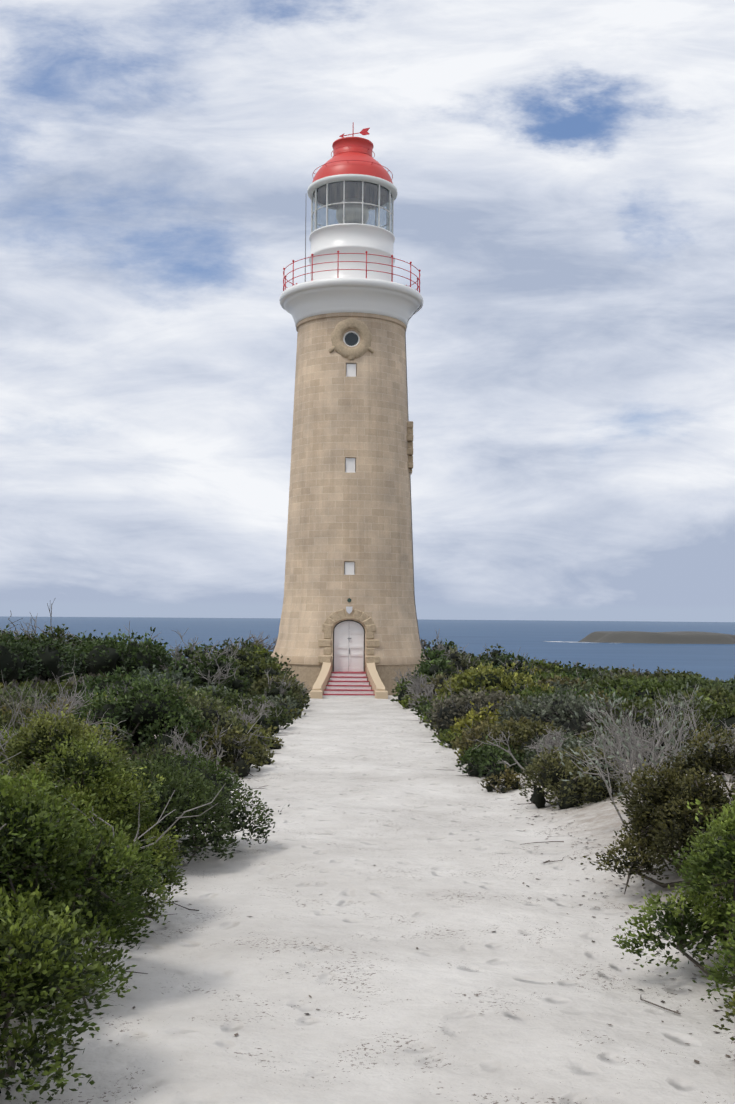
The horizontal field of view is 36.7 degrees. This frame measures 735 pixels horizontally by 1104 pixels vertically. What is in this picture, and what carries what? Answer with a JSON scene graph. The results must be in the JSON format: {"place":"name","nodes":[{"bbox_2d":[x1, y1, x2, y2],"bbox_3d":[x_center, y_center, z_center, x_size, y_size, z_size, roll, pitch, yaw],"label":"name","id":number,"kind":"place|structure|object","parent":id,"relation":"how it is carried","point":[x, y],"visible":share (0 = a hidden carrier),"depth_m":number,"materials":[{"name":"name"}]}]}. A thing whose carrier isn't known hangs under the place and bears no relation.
{"place":"outdoors","nodes":[
{"label":"outdoors","id":0,"kind":"place"},
{"bbox_2d":[305,215,305,281],"bbox_3d":[-2.647,-13.437,47.430,0.038,3.880,0.044,1,-3,-1],"label":"gallery antenna pole","id":1,"kind":"object","parent":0,"point":[305,248],"visible":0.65,"depth_m":47.39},
{"bbox_2d":[313,181,391,208],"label":"ceiling","id":2,"kind":"structure","parent":0,"point":[357,190],"depth_m":51.39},
{"bbox_2d":[336,199,368,223],"bbox_3d":[-0.682,-15.229,49.886,1.500,1.100,1.500,1,-3,-1],"label":"lantern lens","id":3,"kind":"object","parent":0,"point":[348,214],"depth_m":49.32,"materials":[{"name":"clear glass"}]},
{"bbox_2d":[0,693,734,1103],"bbox_3d":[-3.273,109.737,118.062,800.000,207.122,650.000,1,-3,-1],"label":"sand ground","id":4,"kind":"structure","parent":0,"point":[360,787],"depth_m":6.04,"materials":[{"name":"white sand"}]},
{"bbox_2d":[271,312,425,664],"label":"lighthouse tower","id":5,"kind":"structure","parent":4,"relation":"on","point":[338,517],"depth_m":46.95,"materials":[{"name":"beige stone"}]},
{"bbox_2d":[318,609,379,670],"bbox_3d":[-0.765,3.628,45.783,2.539,2.570,0.788,1,-3,-1],"label":"stone door surround","id":6,"kind":"object","parent":5,"relation":"attached to","point":[334,618],"visible":0.67,"depth_m":45.83,"materials":[{"name":"beige stone"}]},
{"bbox_2d":[333,620,364,671],"bbox_3d":[-0.772,3.886,45.999,1.320,2.140,0.050,1,-3,-1],"label":"door frame","id":7,"kind":"object","parent":5,"relation":"in","point":[364,641],"visible":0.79,"depth_m":45.99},
{"bbox_2d":[334,621,363,671],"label":"tower door leaves","id":8,"kind":"object","parent":7,"relation":"in","point":[345,660],"visible":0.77,"depth_m":46.01,"materials":[{"name":"white wood"}]},
{"bbox_2d":[346,607,351,613],"bbox_3d":[-0.755,2.415,45.845,0.260,0.320,0.060,1,-3,-1],"label":"wall plaque","id":9,"kind":"object","parent":5,"relation":"attached to","point":[349,610],"visible":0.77,"depth_m":45.82,"materials":[{"name":"white stone"}]},
{"bbox_2d":[344,364,355,574],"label":"windows","id":10,"kind":"structure","parent":5,"relation":"attached to","point":[350,462],"depth_m":46.67,"materials":[{"name":"white paint"}]},
{"bbox_2d":[328,318,373,359],"bbox_3d":[-0.680,-9.055,47.180,1.963,1.832,0.412,1,-3,-1],"label":"round window surround","id":11,"kind":"object","parent":5,"relation":"attached to","point":[342,349],"visible":0.81,"depth_m":47.05,"materials":[{"name":"beige stone"}]},
{"bbox_2d":[343,331,359,346],"bbox_3d":[-0.681,-9.066,47.230,0.720,0.720,0.001,1,-3,-1],"label":"round window frame","id":12,"kind":"object","parent":11,"relation":"in","point":[346,333],"visible":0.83,"depth_m":47.23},
{"bbox_2d":[345,333,357,345],"bbox_3d":[-0.682,-9.065,47.255,0.580,0.580,0.010,1,-3,-1],"label":"round window pane","id":13,"kind":"structure","parent":12,"relation":"in","point":[351,339],"depth_m":47.25,"materials":[{"name":"grey glass"}]},
{"bbox_2d":[279,278,423,328],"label":"gallery balcony","id":14,"kind":"structure","parent":5,"relation":"on","point":[304,300],"depth_m":47.25,"materials":[{"name":"white paint"}]},
{"bbox_2d":[283,251,420,292],"bbox_3d":[-0.708,-11.934,49.704,6.152,1.200,6.152,1,-3,-1],"label":"balcony railing","id":15,"kind":"object","parent":14,"relation":"on","point":[338,261],"visible":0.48,"depth_m":47.19,"materials":[{"name":"red metal"}]},
{"bbox_2d":[309,223,394,280],"bbox_3d":[-0.702,-12.737,49.748,3.940,2.750,3.940,1,-3,-1],"label":"lantern room base","id":16,"kind":"object","parent":14,"relation":"on","point":[351,238],"visible":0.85,"depth_m":48.12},
{"bbox_2d":[311,180,393,232],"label":"lantern astragals","id":17,"kind":"object","parent":16,"relation":"on","point":[390,219],"visible":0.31,"depth_m":48.99,"materials":[{"name":"white metal"}]},
{"bbox_2d":[312,181,391,232],"bbox_3d":[-0.684,-15.074,49.878,3.600,1.950,3.600,1,-3,-1],"label":"lantern glass","id":18,"kind":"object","parent":17,"relation":"in","point":[334,210],"depth_m":48.38,"materials":[{"name":"clear glass"}]},
{"bbox_2d":[307,174,397,209],"bbox_3d":[-0.675,-16.142,49.937,4.060,0.230,4.060,1,-3,-1],"label":"roof gutter ring","id":19,"kind":"object","parent":17,"relation":"on","point":[318,183],"visible":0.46,"depth_m":48.37,"materials":[{"name":"white metal"}]},
{"bbox_2d":[312,152,392,183],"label":"dome roof","id":20,"kind":"structure","parent":19,"relation":"on","point":[363,167],"depth_m":48.52,"materials":[{"name":"red metal"}]},
{"bbox_2d":[312,122,392,178],"bbox_3d":[-0.659,-18.143,50.048,3.626,2.561,3.626,1,-3,-1],"label":"lantern vane and handrails","id":21,"kind":"object","parent":20,"relation":"attached to","point":[364,131],"visible":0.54,"depth_m":49.78,"materials":[{"name":"red metal"}]},
{"bbox_2d":[332,137,373,157],"bbox_3d":[-0.660,-18.069,50.044,1.860,0.890,1.860,1,-3,-1],"label":"roof ventilator","id":22,"kind":"object","parent":20,"relation":"on","point":[357,142],"visible":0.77,"depth_m":49.27,"materials":[{"name":"red metal"}]},
{"bbox_2d":[407,421,412,473],"bbox_3d":[1.833,-4.597,49.355,0.320,2.250,1.660,1,-3,-1],"label":"tower side window surround","id":23,"kind":"object","parent":5,"relation":"attached to","point":[410,442],"visible":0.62,"depth_m":48.70,"materials":[{"name":"beige stone"}]},
{"bbox_2d":[405,305,424,655],"bbox_3d":[2.125,-3.102,48.768,1.056,15.718,0.034,0,-3,9],"label":"tower lightning conductor","id":24,"kind":"object","parent":5,"relation":"attached to","point":[410,482],"visible":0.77,"depth_m":48.73,"materials":[{"name":"grey metal"}]},
{"bbox_2d":[278,663,419,694],"bbox_3d":[-0.846,5.584,48.734,6.720,1.510,6.720,1,-3,-1],"label":"tower base","id":25,"kind":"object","parent":4,"relation":"on","point":[308,674],"depth_m":45.89,"materials":[{"name":"beige stone"}]},
{"bbox_2d":[323,673,374,697],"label":"stair risers","id":26,"kind":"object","parent":4,"relation":"on","point":[348,687],"depth_m":44.24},
{"bbox_2d":[323,671,374,694],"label":"stair treads","id":27,"kind":"object","parent":26,"relation":"on","point":[348,685],"visible":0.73,"depth_m":44.26,"materials":[{"name":"red paint"}]},
{"bbox_2d":[310,662,387,698],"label":"stair side walls","id":28,"kind":"structure","parent":4,"relation":"on","point":[373,679],"depth_m":44.07,"materials":[{"name":"beige stone"}]},
{"bbox_2d":[0,632,734,808],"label":"bushes","id":29,"kind":"object","parent":4,"relation":"on","point":[538,798],"visible":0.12,"depth_m":18.65,"materials":[{"name":"green plant"}]},
{"bbox_2d":[0,616,734,681],"bbox_3d":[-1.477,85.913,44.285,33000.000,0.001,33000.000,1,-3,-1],"label":"sea water","id":30,"kind":"structure","parent":0,"point":[533,638],"depth_m":4216.70,"materials":[{"name":"blue liquid"}]},
{"bbox_2d":[578,631,734,643],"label":"island rock","id":31,"kind":"object","parent":30,"relation":"in","point":[685,637],"visible":0.88,"depth_m":3342.17,"materials":[{"name":"grey stone"}]},
{"bbox_2d":[0,0,734,621],"label":"sky","id":32,"kind":"structure","parent":0,"point":[563,171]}
]}

